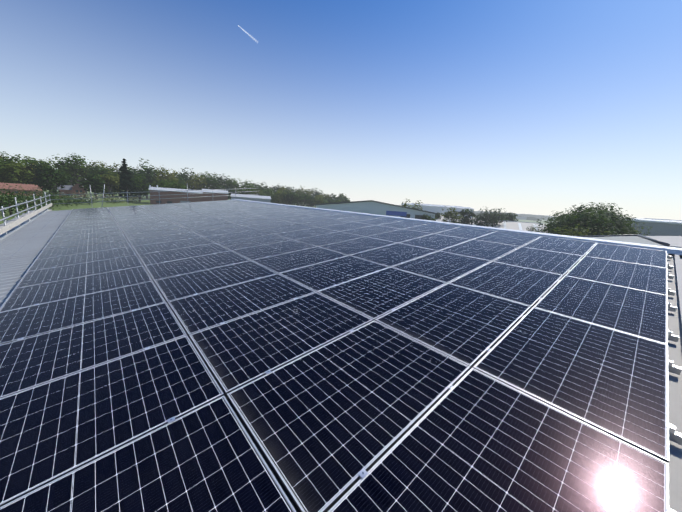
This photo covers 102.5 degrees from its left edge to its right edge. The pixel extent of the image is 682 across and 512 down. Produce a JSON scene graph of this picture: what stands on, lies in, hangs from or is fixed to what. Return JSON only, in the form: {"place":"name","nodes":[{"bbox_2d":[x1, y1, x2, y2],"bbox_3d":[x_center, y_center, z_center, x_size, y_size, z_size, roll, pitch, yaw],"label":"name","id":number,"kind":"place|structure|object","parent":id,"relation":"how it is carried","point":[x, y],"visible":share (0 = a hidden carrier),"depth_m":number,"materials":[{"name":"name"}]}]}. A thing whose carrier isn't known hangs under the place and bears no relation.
{"place":"outdoors","nodes":[
{"label":"outdoors","id":0,"kind":"place"},
{"bbox_2d":[0,210,71,307],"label":"roof","id":1,"kind":"structure","parent":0,"point":[39,233],"depth_m":7.77,"materials":[{"name":"grey metal"}]},
{"bbox_2d":[72,183,85,197],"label":"brick house","id":2,"kind":"structure","parent":0,"point":[76,189],"depth_m":145.72,"materials":[{"name":"brick"}]},
{"bbox_2d":[0,184,552,223],"bbox_3d":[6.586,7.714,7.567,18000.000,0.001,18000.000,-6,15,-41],"label":"ground","id":3,"kind":"structure","parent":0,"point":[96,204],"depth_m":121.47,"materials":[{"name":"green plant"}]},
{"bbox_2d":[0,159,7,182],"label":"tree","id":4,"kind":"object","parent":3,"relation":"on","point":[1,168],"visible":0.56,"depth_m":144.05,"materials":[{"name":"green plant"}]},
{"bbox_2d":[0,190,27,211],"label":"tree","id":5,"kind":"object","parent":3,"relation":"on","point":[2,204],"visible":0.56,"depth_m":62.58,"materials":[{"name":"green plant"}]},
{"bbox_2d":[1,156,26,178],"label":"tree","id":6,"kind":"object","parent":3,"relation":"on","point":[4,161],"visible":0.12,"depth_m":151.21,"materials":[{"name":"green plant"}]},
{"bbox_2d":[0,151,31,183],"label":"tree","id":7,"kind":"object","parent":3,"relation":"on","point":[15,159],"visible":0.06,"depth_m":157.35,"materials":[{"name":"green plant"}]},
{"bbox_2d":[0,160,35,183],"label":"tree","id":8,"kind":"object","parent":3,"relation":"on","point":[22,177],"visible":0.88,"depth_m":146.66,"materials":[{"name":"green plant"}]},
{"bbox_2d":[0,183,42,195],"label":"house roof","id":9,"kind":"structure","parent":3,"relation":"on","point":[30,187],"depth_m":138.67,"materials":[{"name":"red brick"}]},
{"bbox_2d":[14,161,40,184],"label":"tree","id":10,"kind":"object","parent":3,"relation":"on","point":[30,170],"visible":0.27,"depth_m":153.30,"materials":[{"name":"green plant"}]},
{"bbox_2d":[0,183,61,214],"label":"tree","id":11,"kind":"object","parent":3,"relation":"on","point":[19,206],"visible":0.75,"depth_m":62.99,"materials":[{"name":"green plant"}]},
{"bbox_2d":[0,184,64,211],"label":"tree","id":12,"kind":"object","parent":3,"relation":"on","point":[28,198],"visible":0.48,"depth_m":69.74,"materials":[{"name":"green plant"}]},
{"bbox_2d":[0,186,72,207],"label":"tree","id":13,"kind":"object","parent":3,"relation":"on","point":[44,197],"visible":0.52,"depth_m":81.10,"materials":[{"name":"green plant"}]},
{"bbox_2d":[21,157,54,167],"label":"tree","id":14,"kind":"object","parent":3,"relation":"on","point":[41,161],"visible":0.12,"depth_m":181.29,"materials":[{"name":"green plant"}]},
{"bbox_2d":[26,159,72,192],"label":"tree","id":15,"kind":"object","parent":3,"relation":"on","point":[39,168],"visible":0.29,"depth_m":155.72,"materials":[{"name":"green plant"}]},
{"bbox_2d":[33,165,72,195],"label":"tree","id":16,"kind":"object","parent":3,"relation":"on","point":[55,181],"visible":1,"depth_m":132.77,"materials":[{"name":"green plant"}]},
{"bbox_2d":[29,191,79,206],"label":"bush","id":17,"kind":"object","parent":3,"relation":"on","point":[55,197],"visible":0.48,"depth_m":89.94,"materials":[{"name":"green plant"}]},
{"bbox_2d":[57,185,72,197],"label":"house","id":18,"kind":"structure","parent":3,"relation":"on","point":[67,189],"depth_m":147.95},
{"bbox_2d":[46,157,86,185],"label":"tree","id":19,"kind":"object","parent":3,"relation":"on","point":[73,180],"visible":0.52,"depth_m":176.45,"materials":[{"name":"green plant"}]},
{"bbox_2d":[48,192,84,205],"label":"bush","id":20,"kind":"object","parent":3,"relation":"on","point":[68,199],"visible":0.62,"depth_m":96.59,"materials":[{"name":"green plant"}]},
{"bbox_2d":[50,153,94,185],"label":"tree","id":21,"kind":"object","parent":3,"relation":"on","point":[71,164],"visible":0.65,"depth_m":177.93,"materials":[{"name":"green plant"}]},
{"bbox_2d":[60,157,92,194],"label":"tree","id":22,"kind":"object","parent":3,"relation":"on","point":[85,173],"visible":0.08,"depth_m":197.79,"materials":[{"name":"green plant"}]},
{"bbox_2d":[59,191,100,203],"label":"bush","id":23,"kind":"object","parent":3,"relation":"on","point":[81,197],"visible":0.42,"depth_m":108.41,"materials":[{"name":"green plant"}]},
{"bbox_2d":[77,195,99,204],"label":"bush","id":24,"kind":"object","parent":3,"relation":"on","point":[89,200],"visible":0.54,"depth_m":110.02,"materials":[{"name":"green plant"}]},
{"bbox_2d":[78,173,106,199],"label":"tree","id":25,"kind":"object","parent":3,"relation":"on","point":[95,186],"visible":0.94,"depth_m":144.91,"materials":[{"name":"green plant"}]},
{"bbox_2d":[79,160,108,194],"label":"tree","id":26,"kind":"object","parent":3,"relation":"on","point":[98,165],"visible":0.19,"depth_m":195.57,"materials":[{"name":"green plant"}]},
{"bbox_2d":[88,165,118,196],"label":"tree","id":27,"kind":"object","parent":3,"relation":"on","point":[101,171],"visible":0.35,"depth_m":175.34,"materials":[{"name":"green plant"}]},
{"bbox_2d":[96,171,120,198],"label":"tree","id":28,"kind":"object","parent":3,"relation":"on","point":[109,181],"visible":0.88,"depth_m":159.86,"materials":[{"name":"green plant"}]},
{"bbox_2d":[103,194,125,203],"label":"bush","id":29,"kind":"object","parent":3,"relation":"on","point":[113,199],"visible":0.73,"depth_m":126.26,"materials":[{"name":"green plant"}]},
{"bbox_2d":[101,163,131,196],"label":"tree","id":30,"kind":"object","parent":3,"relation":"on","point":[114,168],"visible":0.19,"depth_m":199.51,"materials":[{"name":"green plant"}]},
{"bbox_2d":[106,158,141,201],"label":"tree","id":31,"kind":"object","parent":3,"relation":"on","point":[125,176],"visible":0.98,"depth_m":141.05,"materials":[{"name":"green plant"}]},
{"bbox_2d":[0,184,255,234],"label":"scaffold guardrail","id":32,"kind":"object","parent":3,"relation":"on","point":[45,195],"visible":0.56,"depth_m":22.46,"materials":[{"name":"silver metal"}]},
{"bbox_2d":[0,203,52,237],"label":"scaffold boards","id":33,"kind":"object","parent":32,"relation":"attached to","point":[15,223],"visible":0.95,"depth_m":13.32,"materials":[{"name":"wood"}]},
{"bbox_2d":[117,167,158,198],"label":"tree","id":34,"kind":"object","parent":3,"relation":"on","point":[144,179],"visible":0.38,"depth_m":190.39,"materials":[{"name":"green plant"}]},
{"bbox_2d":[128,173,149,201],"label":"tree","id":35,"kind":"object","parent":3,"relation":"on","point":[143,190],"visible":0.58,"depth_m":157.22,"materials":[{"name":"green plant"}]},
{"bbox_2d":[120,159,161,198],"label":"tree","id":36,"kind":"object","parent":3,"relation":"on","point":[145,172],"visible":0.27,"depth_m":198.95,"materials":[{"name":"green plant"}]},
{"bbox_2d":[137,163,170,187],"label":"tree","id":37,"kind":"object","parent":3,"relation":"on","point":[149,172],"visible":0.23,"depth_m":198.39,"materials":[{"name":"green plant"}]},
{"bbox_2d":[146,179,174,189],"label":"tree","id":38,"kind":"object","parent":3,"relation":"on","point":[163,184],"visible":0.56,"depth_m":153.97,"materials":[{"name":"green plant"}]},
{"bbox_2d":[151,167,179,186],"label":"tree","id":39,"kind":"object","parent":3,"relation":"on","point":[169,176],"visible":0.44,"depth_m":199.17,"materials":[{"name":"green plant"}]},
{"bbox_2d":[166,173,185,187],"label":"tree","id":40,"kind":"object","parent":3,"relation":"on","point":[180,181],"visible":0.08,"depth_m":219.20,"materials":[{"name":"green plant"}]},
{"bbox_2d":[168,179,186,188],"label":"tree","id":41,"kind":"object","parent":3,"relation":"on","point":[179,186],"visible":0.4,"depth_m":161.51,"materials":[{"name":"green plant"}]},
{"bbox_2d":[173,172,189,189],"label":"tree","id":42,"kind":"object","parent":3,"relation":"on","point":[180,175],"visible":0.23,"depth_m":231.80,"materials":[{"name":"green plant"}]},
{"bbox_2d":[149,187,228,203],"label":"building","id":43,"kind":"structure","parent":3,"relation":"on","point":[181,198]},
{"bbox_2d":[181,168,196,189],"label":"tree","id":44,"kind":"object","parent":3,"relation":"on","point":[188,178],"visible":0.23,"depth_m":238.50,"materials":[{"name":"green plant"}]},
{"bbox_2d":[184,173,210,189],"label":"tree","id":45,"kind":"object","parent":3,"relation":"on","point":[195,184],"visible":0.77,"depth_m":211.18,"materials":[{"name":"green plant"}]},
{"bbox_2d":[190,171,220,187],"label":"tree","id":46,"kind":"object","parent":3,"relation":"on","point":[207,175],"visible":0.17,"depth_m":246.27,"materials":[{"name":"green plant"}]},
{"bbox_2d":[201,175,223,188],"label":"tree","id":47,"kind":"object","parent":3,"relation":"on","point":[210,183],"visible":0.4,"depth_m":218.84,"materials":[{"name":"green plant"}]},
{"bbox_2d":[208,174,237,196],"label":"tree","id":48,"kind":"object","parent":3,"relation":"on","point":[223,180],"visible":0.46,"depth_m":235.79,"materials":[{"name":"green plant"}]},
{"bbox_2d":[226,178,240,198],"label":"tree","id":49,"kind":"object","parent":3,"relation":"on","point":[234,184],"visible":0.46,"depth_m":241.28,"materials":[{"name":"green plant"}]},
{"bbox_2d":[228,189,239,199],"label":"tree","id":50,"kind":"object","parent":3,"relation":"on","point":[233,191],"visible":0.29,"depth_m":205.13,"materials":[{"name":"green plant"}]},
{"bbox_2d":[236,179,254,193],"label":"tree","id":51,"kind":"object","parent":3,"relation":"on","point":[242,191],"visible":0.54,"depth_m":223.19,"materials":[{"name":"green plant"}]},
{"bbox_2d":[244,184,255,194],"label":"tree","id":52,"kind":"object","parent":3,"relation":"on","point":[249,190],"visible":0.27,"depth_m":207.19,"materials":[{"name":"green plant"}]},
{"bbox_2d":[231,194,270,202],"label":"building roof","id":53,"kind":"structure","parent":3,"relation":"on","point":[255,198],"depth_m":141.03,"materials":[{"name":"white metal"}]},
{"bbox_2d":[248,182,264,192],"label":"tree","id":54,"kind":"object","parent":3,"relation":"on","point":[258,186],"visible":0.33,"depth_m":262.57,"materials":[{"name":"green plant"}]},
{"bbox_2d":[247,187,265,194],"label":"tree","id":55,"kind":"object","parent":3,"relation":"on","point":[258,192],"visible":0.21,"depth_m":210.24,"materials":[{"name":"green plant"}]},
{"bbox_2d":[262,187,273,197],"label":"tree","id":56,"kind":"object","parent":3,"relation":"on","point":[268,192],"visible":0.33,"depth_m":218.31,"materials":[{"name":"green plant"}]},
{"bbox_2d":[269,191,281,202],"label":"tree","id":57,"kind":"object","parent":3,"relation":"on","point":[272,198],"visible":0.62,"depth_m":213.71,"materials":[{"name":"green plant"}]},
{"bbox_2d":[272,183,281,193],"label":"tree","id":58,"kind":"object","parent":3,"relation":"on","point":[274,188],"visible":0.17,"depth_m":275.71,"materials":[{"name":"green plant"}]},
{"bbox_2d":[272,189,289,203],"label":"tree","id":59,"kind":"object","parent":3,"relation":"on","point":[280,198],"visible":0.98,"depth_m":204.52,"materials":[{"name":"green plant"}]},
{"bbox_2d":[276,186,290,201],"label":"tree","id":60,"kind":"object","parent":3,"relation":"on","point":[282,189],"visible":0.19,"depth_m":255.11,"materials":[{"name":"green plant"}]},
{"bbox_2d":[283,190,297,204],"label":"tree","id":61,"kind":"object","parent":3,"relation":"on","point":[289,196],"visible":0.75,"depth_m":207.60,"materials":[{"name":"green plant"}]},
{"bbox_2d":[290,192,303,205],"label":"tree","id":62,"kind":"object","parent":3,"relation":"on","point":[296,200],"visible":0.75,"depth_m":208.31,"materials":[{"name":"green plant"}]},
{"bbox_2d":[295,187,313,201],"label":"tree","id":63,"kind":"object","parent":3,"relation":"on","point":[301,191],"visible":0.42,"depth_m":265.69,"materials":[{"name":"green plant"}]},
{"bbox_2d":[298,193,314,205],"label":"tree","id":64,"kind":"object","parent":3,"relation":"on","point":[305,201],"visible":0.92,"depth_m":211.73,"materials":[{"name":"green plant"}]},
{"bbox_2d":[310,195,323,204],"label":"tree","id":65,"kind":"object","parent":3,"relation":"on","point":[318,201],"visible":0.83,"depth_m":215.98,"materials":[{"name":"green plant"}]},
{"bbox_2d":[309,188,324,207],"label":"tree","id":66,"kind":"object","parent":3,"relation":"on","point":[316,194],"visible":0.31,"depth_m":273.00,"materials":[{"name":"green plant"}]},
{"bbox_2d":[321,194,330,199],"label":"tree","id":67,"kind":"object","parent":3,"relation":"on","point":[326,196],"visible":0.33,"depth_m":239.00,"materials":[{"name":"green plant"}]},
{"bbox_2d":[328,193,338,200],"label":"tree","id":68,"kind":"object","parent":3,"relation":"on","point":[333,197],"visible":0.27,"depth_m":238.53,"materials":[{"name":"green plant"}]},
{"bbox_2d":[338,193,349,201],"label":"tree","id":69,"kind":"object","parent":3,"relation":"on","point":[341,195],"visible":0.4,"depth_m":265.52,"materials":[{"name":"green plant"}]},
{"bbox_2d":[315,200,436,220],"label":"building","id":70,"kind":"structure","parent":3,"relation":"on","point":[375,207],"depth_m":87.81,"materials":[{"name":"grey metal"}]},
{"bbox_2d":[399,199,415,207],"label":"tree","id":71,"kind":"object","parent":3,"relation":"on","point":[405,205],"visible":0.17,"depth_m":90.55,"materials":[{"name":"green plant"}]},
{"bbox_2d":[412,200,422,209],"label":"tree","id":72,"kind":"object","parent":3,"relation":"on","point":[419,205],"visible":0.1,"depth_m":94.17,"materials":[{"name":"green plant"}]},
{"bbox_2d":[420,214,437,220],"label":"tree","id":73,"kind":"object","parent":3,"relation":"on","point":[426,217],"visible":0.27,"depth_m":84.18,"materials":[{"name":"green plant"}]},
{"bbox_2d":[401,203,473,217],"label":"hill","id":74,"kind":"structure","parent":3,"relation":"on","point":[433,208],"depth_m":153.35,"materials":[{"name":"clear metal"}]},
{"bbox_2d":[440,206,463,223],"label":"tree","id":75,"kind":"object","parent":3,"relation":"on","point":[449,214],"visible":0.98,"depth_m":100.61,"materials":[{"name":"green plant"}]},
{"bbox_2d":[400,205,527,219],"bbox_3d":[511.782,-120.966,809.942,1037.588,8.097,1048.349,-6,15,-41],"label":"distant estate sheds","id":76,"kind":"object","parent":3,"relation":"on","point":[522,217],"visible":0.06,"depth_m":434.29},
{"bbox_2d":[459,208,475,224],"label":"tree","id":77,"kind":"object","parent":3,"relation":"on","point":[465,220],"visible":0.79,"depth_m":111.89,"materials":[{"name":"green plant"}]},
{"bbox_2d":[470,209,498,226],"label":"tree","id":78,"kind":"object","parent":3,"relation":"on","point":[489,218],"visible":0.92,"depth_m":113.12,"materials":[{"name":"green plant"}]},
{"bbox_2d":[435,215,549,232],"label":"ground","id":79,"kind":"structure","parent":3,"relation":"on","point":[516,225],"depth_m":116.47,"materials":[{"name":"beige concrete"}]},
{"bbox_2d":[486,208,508,225],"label":"tree","id":80,"kind":"object","parent":3,"relation":"on","point":[499,218],"visible":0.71,"depth_m":115.71,"materials":[{"name":"green plant"}]},
{"bbox_2d":[499,212,518,220],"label":"tree","id":81,"kind":"object","parent":3,"relation":"on","point":[512,217],"visible":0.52,"depth_m":125.50,"materials":[{"name":"green plant"}]},
{"bbox_2d":[473,211,555,220],"bbox_3d":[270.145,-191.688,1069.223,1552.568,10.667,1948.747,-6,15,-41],"label":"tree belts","id":82,"kind":"object","parent":3,"relation":"on","point":[533,217],"visible":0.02,"depth_m":602.05,"materials":[{"name":"green plant"}]},
{"bbox_2d":[526,225,537,231],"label":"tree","id":83,"kind":"object","parent":3,"relation":"on","point":[527,228],"visible":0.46,"depth_m":97.60,"materials":[{"name":"green plant"}]},
{"bbox_2d":[535,210,571,233],"bbox_3d":[48.285,-4.926,60.600,10.040,10.418,9.893,10,13,25],"label":"tree","id":84,"kind":"object","parent":3,"relation":"on","point":[561,215],"visible":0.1,"depth_m":60.94,"materials":[{"name":"green plant"}]},
{"bbox_2d":[543,226,589,235],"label":"tree","id":85,"kind":"object","parent":3,"relation":"on","point":[570,231],"visible":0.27,"depth_m":42.08,"materials":[{"name":"green plant"}]},
{"bbox_2d":[543,208,616,235],"bbox_3d":[43.428,-3.444,50.669,9.141,10.723,10.747,-6,15,-41],"label":"tree","id":86,"kind":"object","parent":3,"relation":"on","point":[581,223],"visible":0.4,"depth_m":49.45,"materials":[{"name":"green plant"}]},
{"bbox_2d":[549,215,610,233],"bbox_3d":[46.382,-3.435,53.878,9.002,9.862,9.847,-6,15,-41],"label":"tree","id":87,"kind":"object","parent":3,"relation":"on","point":[571,223],"visible":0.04,"depth_m":53.54,"materials":[{"name":"green plant"}]},
{"bbox_2d":[555,224,610,235],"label":"tree","id":88,"kind":"object","parent":3,"relation":"on","point":[576,231],"visible":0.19,"depth_m":38.98,"materials":[{"name":"green plant"}]},
{"bbox_2d":[556,202,615,221],"bbox_3d":[52.673,-5.519,60.016,9.521,12.420,9.908,5,11,2],"label":"tree","id":89,"kind":"object","parent":3,"relation":"on","point":[578,210],"visible":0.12,"depth_m":59.30,"materials":[{"name":"green plant"}]},
{"bbox_2d":[558,208,619,235],"bbox_3d":[44.935,-3.491,50.509,8.839,11.095,8.892,8,12,20],"label":"tree","id":90,"kind":"object","parent":3,"relation":"on","point":[592,217],"visible":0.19,"depth_m":48.22,"materials":[{"name":"green plant"}]},
{"bbox_2d":[583,201,625,219],"bbox_3d":[58.641,-5.944,62.957,10.304,12.936,10.218,-6,15,-41],"label":"tree","id":91,"kind":"object","parent":3,"relation":"on","point":[602,205],"visible":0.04,"depth_m":61.15,"materials":[{"name":"green plant"}]},
{"bbox_2d":[587,205,636,234],"bbox_3d":[50.728,-3.967,53.332,9.390,11.730,9.209,-6,15,-41],"label":"tree","id":92,"kind":"object","parent":3,"relation":"on","point":[622,231],"visible":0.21,"depth_m":51.27,"materials":[{"name":"green plant"}]},
{"bbox_2d":[600,210,638,234],"bbox_3d":[56.843,-4.413,59.753,9.418,10.956,10.117,-6,15,-41],"label":"tree","id":93,"kind":"object","parent":3,"relation":"on","point":[629,219],"visible":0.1,"depth_m":55.28,"materials":[{"name":"green plant"}]},
{"bbox_2d":[613,213,647,234],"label":"tree","id":94,"kind":"object","parent":3,"relation":"on","point":[633,226],"depth_m":59.02,"materials":[{"name":"green plant"}]},
{"bbox_2d":[614,220,654,234],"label":"tree","id":95,"kind":"object","parent":3,"relation":"on","point":[634,228],"visible":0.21,"depth_m":50.42,"materials":[{"name":"green plant"}]},
{"bbox_2d":[626,218,681,247],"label":"grey unit","id":96,"kind":"object","parent":3,"relation":"on","point":[664,227],"visible":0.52,"depth_m":68.42,"materials":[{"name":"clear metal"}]},
{"bbox_2d":[0,0,681,219],"label":"sky","id":97,"kind":"structure","parent":0,"point":[534,107],"materials":[{"name":"blue"}]},
{"bbox_2d":[576,234,681,246],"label":"roof","id":98,"kind":"structure","parent":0,"point":[667,241],"depth_m":17.64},
{"bbox_2d":[667,254,681,511],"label":"roof","id":99,"kind":"structure","parent":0,"point":[675,403],"depth_m":2.35,"materials":[{"name":"white metal"}]},
{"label":"building walls","id":100,"kind":"object","parent":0,"visible":0},
{"bbox_2d":[0,210,681,255],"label":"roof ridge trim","id":101,"kind":"structure","parent":100,"relation":"attached to","point":[10,233],"depth_m":11.38,"materials":[{"name":"grey metal"}]},
{"bbox_2d":[108,209,582,511],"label":"mounting rail","id":102,"kind":"object","parent":101,"relation":"on","point":[270,467],"depth_m":1.98,"materials":[{"name":"silver metal"}]},
{"bbox_2d":[0,201,668,511],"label":"solar panel frames","id":103,"kind":"structure","parent":102,"relation":"on","point":[407,430],"depth_m":2.54,"materials":[{"name":"silver metal"}]},
{"bbox_2d":[0,200,665,511],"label":"solar panels","id":104,"kind":"object","parent":103,"relation":"in","point":[329,422],"visible":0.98,"depth_m":2.43,"materials":[{"name":"glass"}]},
{"bbox_2d":[231,199,681,254],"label":"ridge capping","id":105,"kind":"object","parent":101,"relation":"on","point":[673,250],"visible":0.67,"depth_m":8.08,"materials":[{"name":"grey metal"}]},
{"bbox_2d":[359,256,681,479],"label":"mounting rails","id":106,"kind":"object","parent":101,"relation":"attached to","point":[676,437],"visible":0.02,"depth_m":2.45,"materials":[{"name":"metal"}]},
{"bbox_2d":[17,203,675,511],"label":"panel clamps","id":107,"kind":"object","parent":106,"relation":"attached to","point":[363,473],"visible":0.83,"depth_m":2.77,"materials":[{"name":"metal"}]}
]}

